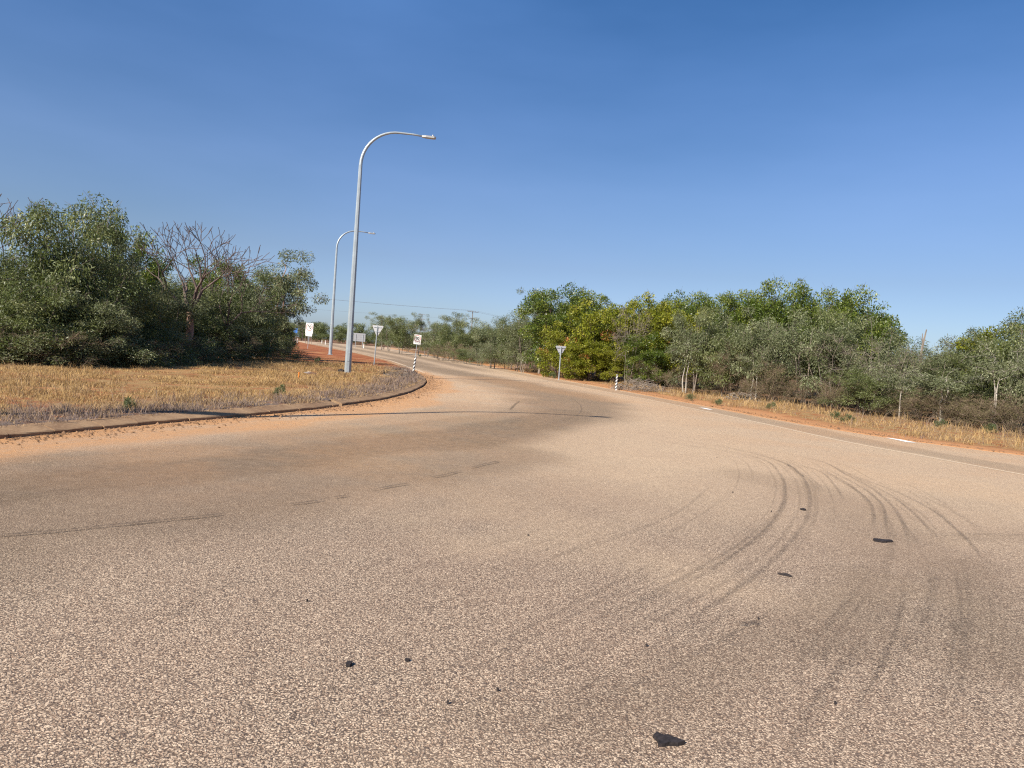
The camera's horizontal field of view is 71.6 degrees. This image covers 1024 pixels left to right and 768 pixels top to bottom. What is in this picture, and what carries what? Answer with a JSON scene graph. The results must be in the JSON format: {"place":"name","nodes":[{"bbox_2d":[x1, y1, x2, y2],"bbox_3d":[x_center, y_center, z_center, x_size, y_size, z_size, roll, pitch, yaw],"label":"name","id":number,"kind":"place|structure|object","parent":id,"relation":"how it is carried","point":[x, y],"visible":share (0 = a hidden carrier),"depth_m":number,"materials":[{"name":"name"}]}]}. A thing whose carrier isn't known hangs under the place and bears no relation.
{"place":"outdoors","nodes":[
{"label":"outdoors","id":0,"kind":"place"},
{"bbox_2d":[0,341,421,427],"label":"grass verge","id":1,"kind":"object","parent":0,"point":[314,351],"depth_m":18.42,"materials":[{"name":"beige plant"}]},
{"bbox_2d":[0,329,66,364],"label":"bush","id":2,"kind":"object","parent":1,"relation":"on","point":[10,341],"visible":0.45,"depth_m":21.30,"materials":[{"name":"green plant"}]},
{"bbox_2d":[0,299,67,352],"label":"leafy tree","id":3,"kind":"object","parent":1,"relation":"on","point":[8,322],"visible":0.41,"depth_m":21.43,"materials":[{"name":"green plant"}]},
{"bbox_2d":[0,248,67,325],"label":"leafy tree","id":4,"kind":"object","parent":1,"relation":"on","point":[5,261],"visible":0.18,"depth_m":23.82,"materials":[{"name":"green plant"}]},
{"bbox_2d":[0,333,74,366],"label":"bush","id":5,"kind":"object","parent":1,"relation":"on","point":[55,360],"visible":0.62,"depth_m":21.21,"materials":[{"name":"green plant"}]},
{"bbox_2d":[0,323,83,365],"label":"dry shrub","id":6,"kind":"object","parent":1,"relation":"on","point":[29,344],"visible":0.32,"depth_m":21.39,"materials":[{"name":"green plant"}]},
{"bbox_2d":[0,328,95,364],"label":"bush","id":7,"kind":"object","parent":1,"relation":"on","point":[54,341],"visible":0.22,"depth_m":21.92,"materials":[{"name":"green plant"}]},
{"bbox_2d":[0,261,104,362],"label":"leafy tree","id":8,"kind":"object","parent":1,"relation":"on","point":[51,301],"visible":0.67,"depth_m":22.22,"materials":[{"name":"green plant"}]},
{"bbox_2d":[4,316,119,362],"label":"wattle tree","id":9,"kind":"object","parent":1,"relation":"on","point":[85,338],"visible":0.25,"depth_m":23.07,"materials":[{"name":"green plant"}]},
{"bbox_2d":[24,331,110,366],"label":"bush","id":10,"kind":"object","parent":1,"relation":"on","point":[93,353],"visible":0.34,"depth_m":22.84,"materials":[{"name":"green plant"}]},
{"bbox_2d":[26,325,115,366],"bbox_3d":[-14.303,-1.211,22.567,2.791,1.446,3.185,2,3,-42],"label":"dry shrub","id":11,"kind":"object","parent":1,"relation":"on","point":[75,337],"visible":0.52,"depth_m":22.24,"materials":[{"name":"green plant"}]},
{"bbox_2d":[0,190,154,361],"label":"leafy tree","id":12,"kind":"object","parent":1,"relation":"on","point":[66,265],"visible":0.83,"depth_m":24.13,"materials":[{"name":"green plant"}]},
{"bbox_2d":[17,272,143,363],"bbox_3d":[-14.419,-2.125,24.277,4.159,3.104,3.552,5,3,8],"label":"wattle tree","id":13,"kind":"object","parent":1,"relation":"on","point":[114,329],"visible":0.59,"depth_m":23.78,"materials":[{"name":"green plant"}]},
{"bbox_2d":[57,220,151,323],"bbox_3d":[-15.478,-3.489,26.475,3.518,5.638,3.148,2,3,-41],"label":"wattle tree","id":14,"kind":"object","parent":1,"relation":"on","point":[132,262],"visible":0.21,"depth_m":26.30,"materials":[{"name":"green plant"}]},
{"bbox_2d":[87,333,160,367],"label":"bush","id":15,"kind":"object","parent":1,"relation":"on","point":[134,357],"visible":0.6,"depth_m":24.03,"materials":[{"name":"green plant"}]},
{"bbox_2d":[77,282,181,358],"bbox_3d":[-14.822,-2.412,26.966,3.894,3.354,3.979,4,3,-15],"label":"leafy tree","id":16,"kind":"object","parent":1,"relation":"on","point":[149,307],"visible":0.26,"depth_m":26.90,"materials":[{"name":"green plant"}]},
{"bbox_2d":[100,225,173,324],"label":"dark green tree","id":17,"kind":"object","parent":1,"relation":"on","point":[150,278],"visible":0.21,"depth_m":30.71,"materials":[{"name":"green plant"}]},
{"bbox_2d":[98,337,176,366],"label":"bush","id":18,"kind":"object","parent":1,"relation":"on","point":[157,359],"visible":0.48,"depth_m":24.73,"materials":[{"name":"green plant"}]},
{"bbox_2d":[133,273,210,354],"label":"wattle tree","id":19,"kind":"object","parent":1,"relation":"on","point":[178,307],"visible":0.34,"depth_m":29.21,"materials":[{"name":"green plant"}]},
{"bbox_2d":[147,328,217,366],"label":"bush","id":20,"kind":"object","parent":1,"relation":"on","point":[188,355],"visible":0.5,"depth_m":27.25,"materials":[{"name":"green plant"}]},
{"bbox_2d":[153,313,225,352],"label":"leafy tree","id":21,"kind":"object","parent":1,"relation":"on","point":[206,325],"visible":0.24,"depth_m":30.91,"materials":[{"name":"green plant"}]},
{"bbox_2d":[155,284,248,347],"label":"leafy tree","id":22,"kind":"object","parent":1,"relation":"on","point":[206,295],"visible":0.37,"depth_m":32.72,"materials":[{"name":"green plant"}]},
{"bbox_2d":[126,221,279,358],"bbox_3d":[-13.539,-3.847,29.679,6.565,6.127,4.651,5,3,24],"label":"bare tree","id":23,"kind":"object","parent":1,"relation":"on","point":[190,329],"visible":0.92,"depth_m":29.57,"materials":[{"name":"brown plant"}]},
{"bbox_2d":[186,254,257,320],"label":"dark green tree","id":24,"kind":"object","parent":1,"relation":"on","point":[218,281],"visible":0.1,"depth_m":37.15,"materials":[{"name":"green plant"}]},
{"bbox_2d":[192,336,252,363],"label":"bush","id":25,"kind":"object","parent":1,"relation":"on","point":[222,352],"visible":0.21,"depth_m":31.69,"materials":[{"name":"green plant"}]},
{"bbox_2d":[200,314,263,356],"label":"wattle tree","id":26,"kind":"object","parent":1,"relation":"on","point":[243,330],"visible":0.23,"depth_m":34.22,"materials":[{"name":"green plant"}]},
{"bbox_2d":[188,277,276,354],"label":"wattle tree","id":27,"kind":"object","parent":1,"relation":"on","point":[245,317],"visible":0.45,"depth_m":35.53,"materials":[{"name":"green plant"}]},
{"bbox_2d":[177,246,293,361],"bbox_3d":[-13.042,-3.677,33.931,4.286,5.528,4.752,6,3,31],"label":"bare tree","id":28,"kind":"object","parent":1,"relation":"on","point":[229,270],"visible":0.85,"depth_m":33.10,"materials":[{"name":"brown plant"}]},
{"bbox_2d":[224,336,277,360],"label":"bush","id":29,"kind":"object","parent":1,"relation":"on","point":[266,350],"visible":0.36,"depth_m":36.73,"materials":[{"name":"green plant"}]},
{"bbox_2d":[231,312,287,357],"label":"leafy tree","id":30,"kind":"object","parent":1,"relation":"on","point":[266,323],"visible":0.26,"depth_m":39.13,"materials":[{"name":"green plant"}]},
{"bbox_2d":[223,263,296,357],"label":"leafy tree","id":31,"kind":"object","parent":1,"relation":"on","point":[270,306],"visible":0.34,"depth_m":41.72,"materials":[{"name":"green plant"}]},
{"bbox_2d":[260,288,303,348],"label":"wattle tree","id":32,"kind":"object","parent":1,"relation":"on","point":[283,328],"visible":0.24,"depth_m":47.62,"materials":[{"name":"green plant"}]},
{"bbox_2d":[250,248,329,351],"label":"leaning tree","id":33,"kind":"object","parent":1,"relation":"on","point":[296,292],"visible":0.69,"depth_m":46.65,"materials":[{"name":"green plant"}]},
{"bbox_2d":[328,230,374,354],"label":"street lamp","id":34,"kind":"object","parent":1,"relation":"on","point":[332,318],"visible":0.97,"depth_m":64.72,"materials":[{"name":"metal"}]},
{"bbox_2d":[344,131,435,372],"bbox_3d":[-5.462,-5.782,31.639,3.410,10.915,0.420,4,3,-11],"label":"street lamp","id":35,"kind":"object","parent":1,"relation":"on","point":[348,354],"visible":0.89,"depth_m":31.32,"materials":[{"name":"metal"}]},
{"bbox_2d":[0,341,1023,767],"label":"road","id":36,"kind":"structure","parent":0,"point":[156,591],"depth_m":4.79,"materials":[{"name":"grey asphalt"}]},
{"bbox_2d":[1,373,1023,454],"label":"grit","id":37,"kind":"object","parent":36,"relation":"on","point":[172,425],"visible":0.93,"depth_m":15.04,"materials":[{"name":"brown gravel"}]},
{"bbox_2d":[653,732,684,746],"bbox_3d":[0.668,1.516,3.013,0.132,0.030,0.096,4,3,0],"label":"bitumen scrap","id":38,"kind":"object","parent":36,"relation":"on","point":[664,740],"visible":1,"depth_m":3.00,"materials":[{"name":"black asphalt"}]},
{"bbox_2d":[0,0,1023,360],"label":"sky","id":39,"kind":"structure","parent":0,"point":[621,150],"materials":[{"name":"blue"}]},
{"bbox_2d":[296,338,792,384],"bbox_3d":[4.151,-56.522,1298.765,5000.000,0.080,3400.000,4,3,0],"label":"ground","id":40,"kind":"structure","parent":0,"point":[336,341],"depth_m":346.69,"materials":[{"name":"red soil"}]},
{"bbox_2d":[0,400,338,438],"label":"concrete kerb","id":41,"kind":"structure","parent":40,"relation":"on","point":[30,429],"depth_m":11.54,"materials":[{"name":"grey concrete"}]},
{"bbox_2d":[328,375,425,405],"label":"concrete kerb","id":42,"kind":"structure","parent":40,"relation":"on","point":[383,395],"depth_m":20.12,"materials":[{"name":"grey concrete"}]},
{"bbox_2d":[378,315,422,353],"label":"leafy tree","id":43,"kind":"object","parent":40,"relation":"on","point":[400,336],"visible":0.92,"depth_m":111.24,"materials":[{"name":"green plant"}]},
{"bbox_2d":[410,322,452,354],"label":"wattle tree","id":44,"kind":"object","parent":40,"relation":"on","point":[425,342],"visible":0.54,"depth_m":97.14,"materials":[{"name":"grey plant"}]},
{"bbox_2d":[427,323,462,359],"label":"leafy tree","id":45,"kind":"object","parent":40,"relation":"on","point":[445,338],"visible":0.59,"depth_m":87.31,"materials":[{"name":"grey plant"}]},
{"bbox_2d":[435,311,480,358],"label":"gum tree","id":46,"kind":"object","parent":40,"relation":"on","point":[455,324],"visible":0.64,"depth_m":93.46,"materials":[{"name":"green plant"}]},
{"bbox_2d":[449,320,492,362],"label":"leafy tree","id":47,"kind":"object","parent":40,"relation":"on","point":[467,340],"visible":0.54,"depth_m":83.20,"materials":[{"name":"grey plant"}]},
{"bbox_2d":[468,338,506,368],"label":"silver shrub","id":48,"kind":"object","parent":40,"relation":"on","point":[490,349],"visible":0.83,"depth_m":63.29,"materials":[{"name":"grey plant"}]},
{"bbox_2d":[482,316,531,369],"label":"leafy tree","id":49,"kind":"object","parent":40,"relation":"on","point":[502,338],"visible":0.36,"depth_m":63.42,"materials":[{"name":"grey plant"}]},
{"bbox_2d":[496,311,548,372],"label":"wattle tree","id":50,"kind":"object","parent":40,"relation":"on","point":[511,331],"visible":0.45,"depth_m":57.57,"materials":[{"name":"green plant"}]},
{"bbox_2d":[514,281,597,374],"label":"dark green tree","id":51,"kind":"object","parent":40,"relation":"on","point":[540,304],"visible":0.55,"depth_m":53.55,"materials":[{"name":"green plant"}]},
{"bbox_2d":[535,321,588,378],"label":"yellow green tree","id":52,"kind":"object","parent":40,"relation":"on","point":[554,335],"visible":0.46,"depth_m":49.86,"materials":[{"name":"green plant"}]},
{"bbox_2d":[559,337,613,380],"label":"yellow green tree","id":53,"kind":"object","parent":40,"relation":"on","point":[587,355],"visible":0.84,"depth_m":47.10,"materials":[{"name":"green plant"}]},
{"bbox_2d":[552,286,622,374],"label":"dark green tree","id":54,"kind":"object","parent":40,"relation":"on","point":[596,305],"visible":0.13,"depth_m":54.23,"materials":[{"name":"green plant"}]},
{"bbox_2d":[563,298,638,380],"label":"yellow green tree","id":55,"kind":"object","parent":40,"relation":"on","point":[591,327],"visible":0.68,"depth_m":47.88,"materials":[{"name":"green plant"}]},
{"bbox_2d":[594,346,637,382],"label":"yellow green tree","id":56,"kind":"object","parent":40,"relation":"on","point":[613,368],"visible":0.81,"depth_m":46.52,"materials":[{"name":"green plant"}]},
{"bbox_2d":[608,306,654,383],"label":"tree","id":57,"kind":"object","parent":40,"relation":"on","point":[626,333],"visible":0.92,"depth_m":45.31,"materials":[{"name":"green plant"}]},
{"bbox_2d":[611,377,665,392],"bbox_3d":[6.909,0.053,38.273,3.238,0.873,2.512,4,3,0],"label":"twig heap","id":58,"kind":"object","parent":40,"relation":"on","point":[633,387],"visible":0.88,"depth_m":38.00,"materials":[{"name":"grey plant"}]},
{"bbox_2d":[612,290,688,385],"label":"yellow green tree","id":59,"kind":"object","parent":40,"relation":"on","point":[664,307],"visible":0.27,"depth_m":46.77,"materials":[{"name":"green plant"}]},
{"bbox_2d":[637,297,705,386],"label":"yellow green tree","id":60,"kind":"object","parent":40,"relation":"on","point":[666,320],"visible":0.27,"depth_m":45.51,"materials":[{"name":"green plant"}]},
{"bbox_2d":[644,289,709,384],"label":"dark green tree","id":61,"kind":"object","parent":40,"relation":"on","point":[684,303],"visible":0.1,"depth_m":48.89,"materials":[{"name":"green plant"}]},
{"bbox_2d":[665,332,711,392],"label":"sapling","id":62,"kind":"object","parent":40,"relation":"on","point":[686,347],"visible":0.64,"depth_m":38.42,"materials":[{"name":"green plant"}]},
{"bbox_2d":[660,306,733,391],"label":"wattle tree","id":63,"kind":"object","parent":40,"relation":"on","point":[692,334],"visible":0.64,"depth_m":38.83,"materials":[{"name":"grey plant"}]},
{"bbox_2d":[671,290,730,387],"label":"dark green tree","id":64,"kind":"object","parent":40,"relation":"on","point":[693,309],"visible":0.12,"depth_m":47.98,"materials":[{"name":"green plant"}]},
{"bbox_2d":[690,305,769,396],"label":"leafy tree","id":65,"kind":"object","parent":40,"relation":"on","point":[711,359],"visible":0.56,"depth_m":37.58,"materials":[{"name":"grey plant"}]},
{"bbox_2d":[700,289,766,390],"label":"dark green tree","id":66,"kind":"object","parent":40,"relation":"on","point":[730,306],"visible":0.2,"depth_m":46.12,"materials":[{"name":"green plant"}]},
{"bbox_2d":[702,344,768,398],"bbox_3d":[11.803,-0.603,37.006,3.823,3.166,3.806,5,3,15],"label":"dry shrub","id":67,"kind":"object","parent":40,"relation":"on","point":[719,368],"visible":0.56,"depth_m":36.66,"materials":[{"name":"green plant"}]},
{"bbox_2d":[717,292,784,381],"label":"dark green tree","id":68,"kind":"object","parent":40,"relation":"on","point":[751,302],"visible":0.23,"depth_m":44.61,"materials":[{"name":"green plant"}]},
{"bbox_2d":[746,318,806,401],"bbox_3d":[13.048,-1.045,35.361,3.129,4.403,3.624,6,3,33],"label":"silver shrub","id":69,"kind":"object","parent":40,"relation":"on","point":[759,350],"visible":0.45,"depth_m":34.90,"materials":[{"name":"grey plant"}]},
{"bbox_2d":[741,277,823,394],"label":"dark green tree","id":70,"kind":"object","parent":40,"relation":"on","point":[782,318],"visible":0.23,"depth_m":43.64,"materials":[{"name":"green plant"}]},
{"bbox_2d":[787,290,857,397],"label":"dark green tree","id":71,"kind":"object","parent":40,"relation":"on","point":[824,304],"visible":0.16,"depth_m":43.23,"materials":[{"name":"green plant"}]},
{"bbox_2d":[787,331,870,406],"bbox_3d":[14.922,-0.636,33.369,3.628,3.722,3.654,4,3,-6],"label":"twiggy shrub","id":72,"kind":"object","parent":40,"relation":"on","point":[836,341],"visible":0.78,"depth_m":33.06,"materials":[{"name":"green plant"}]},
{"bbox_2d":[812,284,899,399],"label":"dark green tree","id":73,"kind":"object","parent":40,"relation":"on","point":[852,310],"visible":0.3,"depth_m":40.82,"materials":[{"name":"green plant"}]},
{"bbox_2d":[835,316,918,411],"bbox_3d":[16.506,-0.829,31.954,3.677,4.672,3.966,5,3,20],"label":"silver shrub","id":74,"kind":"object","parent":40,"relation":"on","point":[880,357],"visible":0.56,"depth_m":31.89,"materials":[{"name":"grey plant"}]},
{"bbox_2d":[856,342,937,414],"bbox_3d":[16.632,-0.162,31.008,3.351,3.319,3.275,6,3,37],"label":"twiggy shrub","id":75,"kind":"object","parent":40,"relation":"on","point":[901,362],"visible":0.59,"depth_m":30.83,"materials":[{"name":"green plant"}]},
{"bbox_2d":[910,333,980,418],"bbox_3d":[19.826,-0.258,31.633,3.324,4.026,3.851,2,3,-40],"label":"silver shrub","id":76,"kind":"object","parent":40,"relation":"on","point":[952,346],"visible":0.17,"depth_m":31.61,"materials":[{"name":"grey plant"}]},
{"bbox_2d":[949,322,1023,422],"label":"tree","id":77,"kind":"object","parent":40,"relation":"on","point":[959,343],"visible":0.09,"depth_m":29.82,"materials":[{"name":"green plant"}]},
{"bbox_2d":[957,340,1023,425],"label":"sapling","id":78,"kind":"object","parent":40,"relation":"on","point":[991,372],"visible":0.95,"depth_m":25.73,"materials":[{"name":"green plant"}]},
{"bbox_2d":[1000,326,1023,417],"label":"silver shrub","id":79,"kind":"object","parent":40,"relation":"on","point":[1012,387],"visible":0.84,"depth_m":25.03,"materials":[{"name":"grey plant"}]},
{"bbox_2d":[390,348,1023,455],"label":"roadside verge","id":80,"kind":"structure","parent":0,"point":[784,416],"depth_m":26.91,"materials":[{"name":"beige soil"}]},
{"bbox_2d":[467,321,506,364],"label":"wattle tree","id":81,"kind":"object","parent":80,"relation":"on","point":[480,334],"visible":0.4,"depth_m":79.40,"materials":[{"name":"green plant"}]},
{"bbox_2d":[619,331,672,384],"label":"dark green tree","id":82,"kind":"object","parent":80,"relation":"on","point":[646,354],"visible":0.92,"depth_m":44.91,"materials":[{"name":"green plant"}]},
{"bbox_2d":[712,305,795,397],"bbox_3d":[12.644,-1.507,36.496,4.403,5.038,3.761,7,4,44],"label":"wattle tree","id":83,"kind":"object","parent":80,"relation":"on","point":[749,343],"visible":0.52,"depth_m":36.02,"materials":[{"name":"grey plant"}]},
{"bbox_2d":[740,357,803,403],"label":"dry shrub","id":84,"kind":"object","parent":80,"relation":"on","point":[773,373],"visible":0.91,"depth_m":34.14,"materials":[{"name":"green plant"}]},
{"bbox_2d":[778,378,837,405],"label":"dry shrub","id":85,"kind":"object","parent":80,"relation":"on","point":[803,394],"visible":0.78,"depth_m":33.00,"materials":[{"name":"green plant"}]},
{"bbox_2d":[756,308,863,403],"bbox_3d":[14.272,-1.255,34.332,5.024,4.872,4.438,7,3,42],"label":"wattle tree","id":86,"kind":"object","parent":80,"relation":"on","point":[813,361],"visible":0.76,"depth_m":33.86,"materials":[{"name":"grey plant"}]},
{"bbox_2d":[797,305,876,405],"bbox_3d":[16.298,-1.378,35.842,3.952,5.324,4.301,5,3,20],"label":"leafy tree","id":87,"kind":"object","parent":80,"relation":"on","point":[830,321],"visible":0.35,"depth_m":35.47,"materials":[{"name":"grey plant"}]},
{"bbox_2d":[811,376,872,410],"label":"dry shrub","id":88,"kind":"object","parent":80,"relation":"on","point":[836,392],"visible":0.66,"depth_m":30.78,"materials":[{"name":"brown plant"}]},
{"bbox_2d":[817,365,907,413],"bbox_3d":[15.058,0.296,30.184,3.525,2.193,3.301,3,3,-27],"label":"shrub","id":89,"kind":"object","parent":80,"relation":"on","point":[872,386],"visible":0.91,"depth_m":29.91,"materials":[{"name":"green plant"}]},
{"bbox_2d":[871,364,925,417],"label":"sapling","id":90,"kind":"object","parent":80,"relation":"on","point":[890,379],"visible":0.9,"depth_m":28.77,"materials":[{"name":"green plant"}]},
{"bbox_2d":[885,387,961,421],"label":"dry shrub","id":91,"kind":"object","parent":80,"relation":"on","point":[915,399],"visible":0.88,"depth_m":27.77,"materials":[{"name":"brown plant"}]},
{"bbox_2d":[902,350,970,416],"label":"wattle tree","id":92,"kind":"object","parent":80,"relation":"on","point":[934,372],"visible":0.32,"depth_m":30.84,"materials":[{"name":"green plant"}]},
{"bbox_2d":[908,367,989,420],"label":"sapling","id":93,"kind":"object","parent":80,"relation":"on","point":[942,382],"visible":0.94,"depth_m":27.46,"materials":[{"name":"green plant"}]},
{"bbox_2d":[917,390,986,424],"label":"dry shrub","id":94,"kind":"object","parent":80,"relation":"on","point":[934,404],"visible":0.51,"depth_m":27.45,"materials":[{"name":"brown plant"}]},
{"bbox_2d":[928,388,987,425],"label":"dry shrub","id":95,"kind":"object","parent":80,"relation":"on","point":[957,412],"visible":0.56,"depth_m":26.77,"materials":[{"name":"brown plant"}]},
{"bbox_2d":[933,396,1004,427],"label":"dry shrub","id":96,"kind":"object","parent":80,"relation":"on","point":[952,404],"visible":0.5,"depth_m":26.39,"materials":[{"name":"brown plant"}]},
{"bbox_2d":[935,349,1018,421],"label":"leafy tree","id":97,"kind":"object","parent":80,"relation":"on","point":[959,364],"visible":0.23,"depth_m":29.03,"materials":[{"name":"green plant"}]},
{"bbox_2d":[950,306,1023,426],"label":"leafy tree","id":98,"kind":"object","parent":80,"relation":"on","point":[1014,342],"visible":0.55,"depth_m":27.62,"materials":[{"name":"green plant"}]},
{"bbox_2d":[954,399,1022,430],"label":"dry shrub","id":99,"kind":"object","parent":80,"relation":"on","point":[980,414],"visible":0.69,"depth_m":25.15,"materials":[{"name":"brown plant"}]},
{"bbox_2d":[978,392,1023,433],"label":"dry shrub","id":100,"kind":"object","parent":80,"relation":"on","point":[1019,411],"visible":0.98,"depth_m":24.40,"materials":[{"name":"brown plant"}]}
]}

